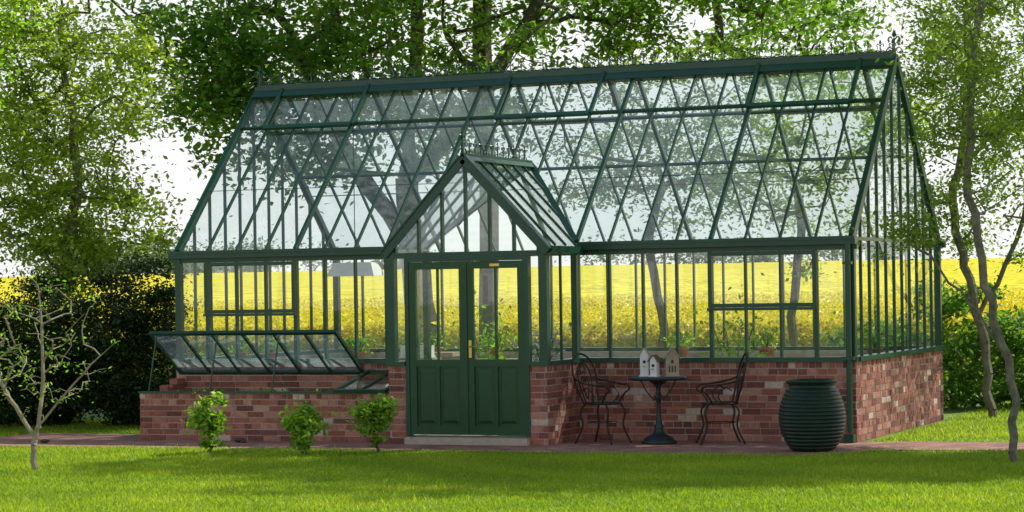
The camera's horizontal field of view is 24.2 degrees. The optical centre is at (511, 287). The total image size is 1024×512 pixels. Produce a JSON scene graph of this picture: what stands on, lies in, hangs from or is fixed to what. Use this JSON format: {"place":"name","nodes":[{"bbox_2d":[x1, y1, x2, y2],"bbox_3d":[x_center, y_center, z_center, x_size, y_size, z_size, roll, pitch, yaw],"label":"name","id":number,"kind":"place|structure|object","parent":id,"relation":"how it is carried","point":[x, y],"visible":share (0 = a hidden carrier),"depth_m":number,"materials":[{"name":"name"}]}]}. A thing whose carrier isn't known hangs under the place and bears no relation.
{"place":"outdoors","nodes":[
{"label":"outdoors","id":0,"kind":"place"},
{"bbox_2d":[40,438,246,442],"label":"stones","id":1,"kind":"object","parent":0,"point":[242,440],"visible":1,"depth_m":28.32,"materials":[{"name":"stone"}]},
{"bbox_2d":[221,335,254,358],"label":"potted plant","id":2,"kind":"object","parent":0,"point":[242,354],"visible":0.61,"depth_m":30.41,"materials":[{"name":"green plant"}]},
{"bbox_2d":[259,337,289,358],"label":"potted plant","id":3,"kind":"object","parent":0,"point":[272,354],"visible":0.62,"depth_m":30.23,"materials":[{"name":"green plant"}]},
{"bbox_2d":[399,345,435,357],"bbox_3d":[-1.168,0.793,29.418,0.370,0.150,0.270,-1,0,23],"label":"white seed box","id":4,"kind":"object","parent":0,"point":[402,351],"visible":0.43,"depth_m":29.36,"materials":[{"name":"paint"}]},
{"bbox_2d":[0,258,1023,384],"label":"rapeseed field","id":5,"kind":"structure","parent":0,"point":[593,279],"depth_m":140.92,"materials":[{"name":"yellow plant"}]},
{"bbox_2d":[0,433,1023,455],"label":"brick path","id":6,"kind":"structure","parent":0,"point":[582,445],"depth_m":26.82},
{"bbox_2d":[571,353,631,444],"bbox_3d":[1.010,1.265,27.227,0.580,1.037,0.564,-1,0,37],"label":"garden chair","id":7,"kind":"object","parent":6,"relation":"on","point":[602,402],"visible":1,"depth_m":27.23,"materials":[{"name":"metal"}]},
{"bbox_2d":[629,375,686,444],"bbox_3d":[1.661,1.388,26.993,0.660,0.758,0.660,-1,0,23],"label":"bistro table","id":8,"kind":"object","parent":6,"relation":"on","point":[658,436],"visible":0.97,"depth_m":26.91,"materials":[{"name":"metal"}]},
{"bbox_2d":[638,347,650,376],"bbox_3d":[1.502,0.847,27.064,0.151,0.327,0.145,-1,0,5],"label":"birdhouse","id":9,"kind":"object","parent":8,"relation":"on","point":[644,363],"visible":1,"depth_m":27.03,"materials":[{"name":"white paint"}]},
{"bbox_2d":[647,355,661,376],"bbox_3d":[1.606,0.885,26.934,0.135,0.248,0.135,-1,0,28],"label":"birdhouse","id":10,"kind":"object","parent":8,"relation":"on","point":[654,360],"visible":1,"depth_m":26.91,"materials":[{"name":"white paint"}]},
{"bbox_2d":[663,347,680,376],"bbox_3d":[1.810,0.842,26.927,0.205,0.327,0.140,-1,0,3],"label":"birdhouse","id":11,"kind":"object","parent":8,"relation":"on","point":[671,356],"visible":1,"depth_m":26.87,"materials":[{"name":"grey wood"}]},
{"bbox_2d":[695,352,747,444],"bbox_3d":[2.366,1.244,26.799,0.581,1.036,0.564,-1,0,-3],"label":"garden chair","id":12,"kind":"object","parent":6,"relation":"on","point":[732,403],"visible":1,"depth_m":26.74,"materials":[{"name":"metal"}]},
{"bbox_2d":[778,378,845,451],"bbox_3d":[3.203,1.362,25.441,0.722,0.762,0.722,-1,0,23],"label":"ribbed urn","id":13,"kind":"object","parent":6,"relation":"on","point":[812,415],"visible":1,"depth_m":25.18,"materials":[{"name":"green ceramic"}]},
{"bbox_2d":[0,0,1023,276],"label":"sky","id":14,"kind":"structure","parent":0,"point":[179,174],"materials":[{"name":"white"}]},
{"bbox_2d":[0,384,1023,511],"bbox_3d":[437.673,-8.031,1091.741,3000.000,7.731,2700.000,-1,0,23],"label":"ground","id":15,"kind":"structure","parent":0,"point":[949,412],"depth_m":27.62,"materials":[{"name":"green plant"}]},
{"bbox_2d":[0,0,58,116],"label":"maple tree","id":16,"kind":"object","parent":15,"relation":"on","point":[18,71],"visible":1,"depth_m":32.30,"materials":[{"name":"green plant"}]},
{"bbox_2d":[0,270,119,471],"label":"fruit sapling","id":17,"kind":"object","parent":15,"relation":"on","point":[34,434],"visible":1,"depth_m":24.20,"materials":[{"name":"green plant"}]},
{"bbox_2d":[0,0,201,406],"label":"hawthorn tree","id":18,"kind":"object","parent":15,"relation":"on","point":[64,244],"visible":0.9,"depth_m":33.71,"materials":[{"name":"green plant"}]},
{"bbox_2d":[0,242,201,426],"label":"yew bush","id":19,"kind":"object","parent":15,"relation":"on","point":[113,393],"visible":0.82,"depth_m":32.12,"materials":[{"name":"green plant"}]},
{"bbox_2d":[180,389,231,452],"bbox_3d":[-3.384,1.493,26.385,0.537,0.735,0.576,-1,0,23],"label":"laurel bush","id":20,"kind":"object","parent":15,"relation":"on","point":[206,419],"visible":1,"depth_m":26.30,"materials":[{"name":"green plant"}]},
{"bbox_2d":[272,398,329,453],"bbox_3d":[-2.291,1.538,25.744,0.587,0.671,0.776,-1,0,23],"label":"laurel bush","id":21,"kind":"object","parent":15,"relation":"on","point":[300,425],"visible":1,"depth_m":25.74,"materials":[{"name":"green plant"}]},
{"bbox_2d":[332,389,400,453],"bbox_3d":[-1.552,1.483,25.963,0.681,0.740,0.615,-1,0,-25],"label":"laurel bush","id":22,"kind":"object","parent":15,"relation":"on","point":[375,411],"visible":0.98,"depth_m":25.88,"materials":[{"name":"green plant"}]},
{"bbox_2d":[75,0,863,344],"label":"lime tree","id":23,"kind":"object","parent":15,"relation":"on","point":[223,80],"visible":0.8,"depth_m":37.40,"materials":[{"name":"green plant"}]},
{"bbox_2d":[47,215,913,274],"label":"distant tree line","id":24,"kind":"object","parent":15,"relation":"on","point":[835,254],"visible":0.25,"depth_m":497.52,"materials":[{"name":"green plant"}]},
{"bbox_2d":[0,287,1023,370],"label":"rapeseed flowers","id":25,"kind":"object","parent":15,"relation":"on","point":[590,327],"visible":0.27,"depth_m":50.30,"materials":[{"name":"yellow plant"}]},
{"bbox_2d":[138,30,945,445],"bbox_3d":[0.424,-0.629,29.886,8.887,4.846,5.744,-1,0,23],"label":"greenhouse","id":26,"kind":"object","parent":15,"relation":"on","point":[466,398],"visible":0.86,"depth_m":28.66,"materials":[{"name":"metal"}]},
{"bbox_2d":[177,387,375,391],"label":"coldframe seedlings","id":27,"kind":"object","parent":26,"relation":"on","point":[221,389],"visible":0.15,"depth_m":29.32,"materials":[{"name":"green plant"}]},
{"bbox_2d":[327,93,383,276],"bbox_3d":[-2.080,-1.357,31.408,0.700,2.420,0.350,-1,0,23],"label":"hanging lamp","id":28,"kind":"object","parent":26,"relation":"hanging from","point":[363,269],"visible":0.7,"depth_m":31.32,"materials":[{"name":"white paint"}]},
{"bbox_2d":[434,352,459,359],"bbox_3d":[-0.824,1.303,29.927,0.380,0.980,0.450,-1,0,23],"label":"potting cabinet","id":29,"kind":"object","parent":26,"relation":"on","point":[449,355],"visible":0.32,"depth_m":29.73,"materials":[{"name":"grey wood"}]},
{"bbox_2d":[408,260,525,435],"bbox_3d":[-0.513,0.698,27.352,1.446,1.991,0.054,-1,0,23],"label":"double door","id":30,"kind":"structure","parent":26,"relation":"in","point":[465,395],"depth_m":27.33,"materials":[{"name":"green paint"}]},
{"bbox_2d":[452,268,517,358],"bbox_3d":[-0.274,0.765,29.066,1.192,2.036,1.295,-1,0,23],"label":"potted plant","id":31,"kind":"object","parent":26,"relation":"on","point":[490,356],"visible":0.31,"depth_m":29.07,"materials":[{"name":"green plant"}]},
{"bbox_3d":[-1.064,1.394,32.833,3.000,0.805,0.830,-1,0,23],"label":"staging bench","id":32,"kind":"object","parent":26,"relation":"on","visible":0},
{"bbox_2d":[339,336,375,357],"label":"potted plant","id":33,"kind":"object","parent":32,"relation":"on","point":[346,340],"visible":0.2,"depth_m":33.17,"materials":[{"name":"green plant"}]},
{"bbox_2d":[420,329,454,351],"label":"potted plant","id":34,"kind":"object","parent":32,"relation":"on","point":[442,339],"visible":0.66,"depth_m":32.61,"materials":[{"name":"green plant"}]},
{"bbox_2d":[479,327,512,358],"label":"potted plant","id":35,"kind":"object","parent":32,"relation":"on","point":[492,349],"visible":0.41,"depth_m":32.45,"materials":[{"name":"green plant"}]},
{"bbox_3d":[3.436,1.324,30.960,3.350,0.805,0.830,-1,0,23],"label":"staging bench","id":36,"kind":"object","parent":26,"relation":"on","visible":0},
{"bbox_2d":[345,335,384,357],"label":"potted plant","id":37,"kind":"object","parent":36,"relation":"on","point":[362,353],"visible":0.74,"depth_m":29.75,"materials":[{"name":"green plant"}]},
{"bbox_2d":[659,323,697,356],"bbox_3d":[2.212,0.702,31.422,0.482,0.473,0.524,-1,0,23],"label":"potted plant","id":38,"kind":"object","parent":36,"relation":"on","point":[683,351],"visible":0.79,"depth_m":31.33,"materials":[{"name":"green plant"}]},
{"bbox_2d":[749,321,783,356],"bbox_3d":[3.280,0.678,30.855,0.418,0.486,0.404,-1,0,-24],"label":"potted plant","id":39,"kind":"object","parent":36,"relation":"on","point":[766,349],"visible":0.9,"depth_m":30.78,"materials":[{"name":"green plant"}]},
{"bbox_2d":[857,323,892,353],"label":"potted plant","id":40,"kind":"object","parent":36,"relation":"on","point":[874,343],"visible":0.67,"depth_m":30.36,"materials":[{"name":"green plant"}]},
{"bbox_2d":[140,334,1021,388],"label":"hedge shrub","id":41,"kind":"object","parent":15,"relation":"on","point":[231,351],"visible":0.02,"depth_m":42.69,"materials":[{"name":"green plant"}]},
{"bbox_2d":[352,0,955,347],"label":"beech tree","id":42,"kind":"object","parent":15,"relation":"on","point":[486,275],"visible":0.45,"depth_m":40.95,"materials":[{"name":"green plant"}]},
{"bbox_2d":[512,28,812,346],"bbox_3d":[2.336,-1.111,37.011,4.615,5.766,4.529,-1,0,23],"label":"apple tree","id":43,"kind":"object","parent":15,"relation":"on","point":[650,258],"visible":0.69,"depth_m":36.65,"materials":[{"name":"green plant"}]},
{"bbox_2d":[693,273,785,356],"bbox_3d":[2.698,0.930,28.461,1.152,2.203,1.058,-1,0,39],"label":"potted plant","id":44,"kind":"object","parent":15,"relation":"on","point":[733,336],"visible":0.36,"depth_m":28.52,"materials":[{"name":"green plant"}]},
{"bbox_2d":[643,33,954,345],"bbox_3d":[4.547,-1.081,36.906,5.178,5.655,3.646,-1,0,23],"label":"apple tree","id":45,"kind":"object","parent":15,"relation":"on","point":[796,140],"visible":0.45,"depth_m":36.70,"materials":[{"name":"green plant"}]},
{"bbox_2d":[820,268,1023,408],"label":"garden shrub","id":46,"kind":"object","parent":15,"relation":"on","point":[1008,324],"visible":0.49,"depth_m":33.29,"materials":[{"name":"green plant"}]},
{"bbox_2d":[840,0,1023,417],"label":"cherry tree","id":47,"kind":"object","parent":15,"relation":"on","point":[962,249],"visible":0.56,"depth_m":30.98,"materials":[{"name":"green plant"}]},
{"bbox_2d":[848,0,1023,463],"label":"plum tree","id":48,"kind":"object","parent":15,"relation":"on","point":[975,79],"visible":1,"depth_m":23.49,"materials":[{"name":"green plant"}]},
{"bbox_3d":[0.348,1.455,28.547,0.440,0.638,0.440,-1,0,23],"label":"plant stand","id":49,"kind":"object","parent":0,"visible":0},
{"bbox_2d":[500,322,570,360],"bbox_3d":[0.347,0.773,28.620,0.747,0.724,0.804,-1,0,-29],"label":"potted plant","id":50,"kind":"object","parent":49,"relation":"on","point":[535,354],"visible":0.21,"depth_m":28.54,"materials":[{"name":"green plant"}]}
]}

